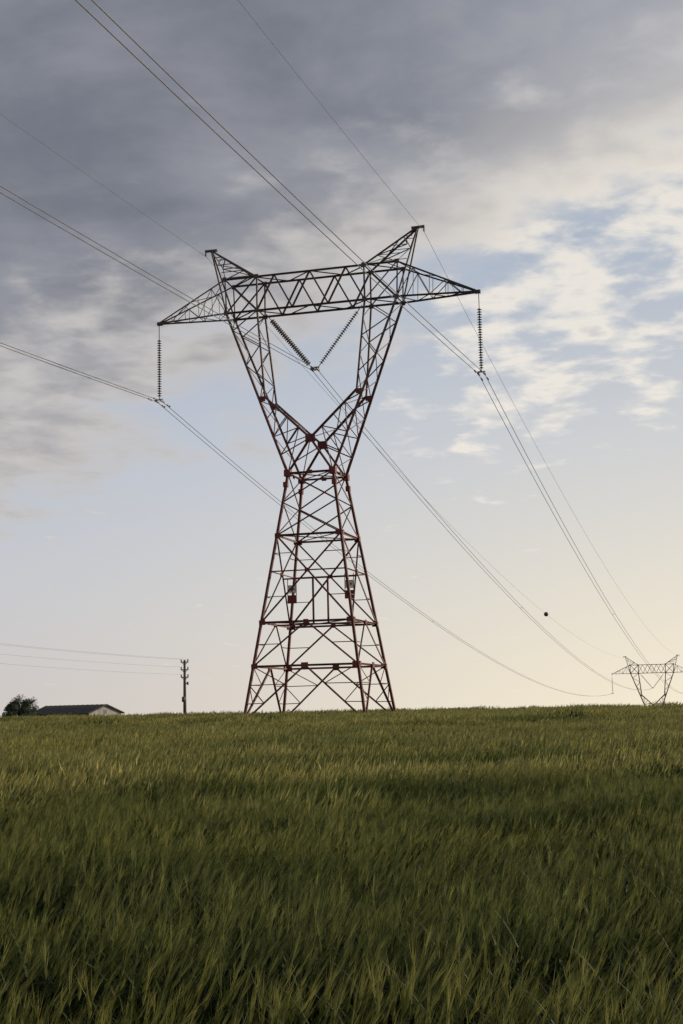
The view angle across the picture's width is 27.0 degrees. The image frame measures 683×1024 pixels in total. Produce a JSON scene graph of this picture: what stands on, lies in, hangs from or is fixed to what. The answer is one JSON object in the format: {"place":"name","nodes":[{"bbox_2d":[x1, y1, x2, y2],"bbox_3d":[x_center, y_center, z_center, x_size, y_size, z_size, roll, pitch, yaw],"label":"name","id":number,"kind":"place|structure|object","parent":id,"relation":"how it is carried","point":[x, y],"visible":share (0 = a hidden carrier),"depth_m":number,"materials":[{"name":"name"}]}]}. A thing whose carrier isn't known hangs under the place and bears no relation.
{"place":"outdoors","nodes":[
{"label":"outdoors","id":0,"kind":"place"},
{"bbox_2d":[0,0,682,714],"label":"sky","id":1,"kind":"structure","parent":0,"point":[536,146],"materials":[{"name":"blue"}]},
{"bbox_2d":[0,701,682,1023],"bbox_3d":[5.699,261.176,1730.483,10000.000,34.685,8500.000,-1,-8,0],"label":"ground","id":2,"kind":"structure","parent":0,"point":[274,1009],"depth_m":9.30,"materials":[{"name":"green plant"}]},
{"bbox_2d":[1,694,39,717],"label":"broadleaf tree","id":3,"kind":"object","parent":2,"relation":"on","point":[15,707],"visible":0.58,"depth_m":210.61,"materials":[{"name":"green plant"}]},
{"bbox_2d":[36,704,124,716],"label":"farm shed","id":4,"kind":"structure","parent":2,"relation":"on","point":[96,709],"depth_m":227.32,"materials":[{"name":"grey metal"}]},
{"bbox_2d":[181,659,188,713],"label":"utility pole","id":5,"kind":"object","parent":2,"relation":"on","point":[184,670],"visible":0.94,"depth_m":188.62,"materials":[{"name":"wood"}]},
{"bbox_2d":[0,643,180,674],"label":"overhead wires","id":6,"kind":"object","parent":5,"relation":"attached to","point":[87,661],"visible":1,"depth_m":167.02,"materials":[{"name":"metal"}]},
{"bbox_2d":[148,225,488,714],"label":"voltage pylon","id":7,"kind":"object","parent":2,"relation":"on","point":[290,624],"visible":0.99,"depth_m":112.06,"materials":[{"name":"metal"}]},
{"bbox_2d":[0,0,681,695],"bbox_3d":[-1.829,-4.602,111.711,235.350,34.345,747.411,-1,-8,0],"label":"power line conductors","id":8,"kind":"object","parent":7,"relation":"hanging from","point":[274,334],"visible":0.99,"depth_m":93.68,"materials":[{"name":"metal"}]},
{"bbox_2d":[612,655,682,704],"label":"voltage pylon","id":9,"kind":"object","parent":2,"relation":"on","point":[665,672],"visible":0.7,"depth_m":476.43,"materials":[{"name":"metal"}]}
]}

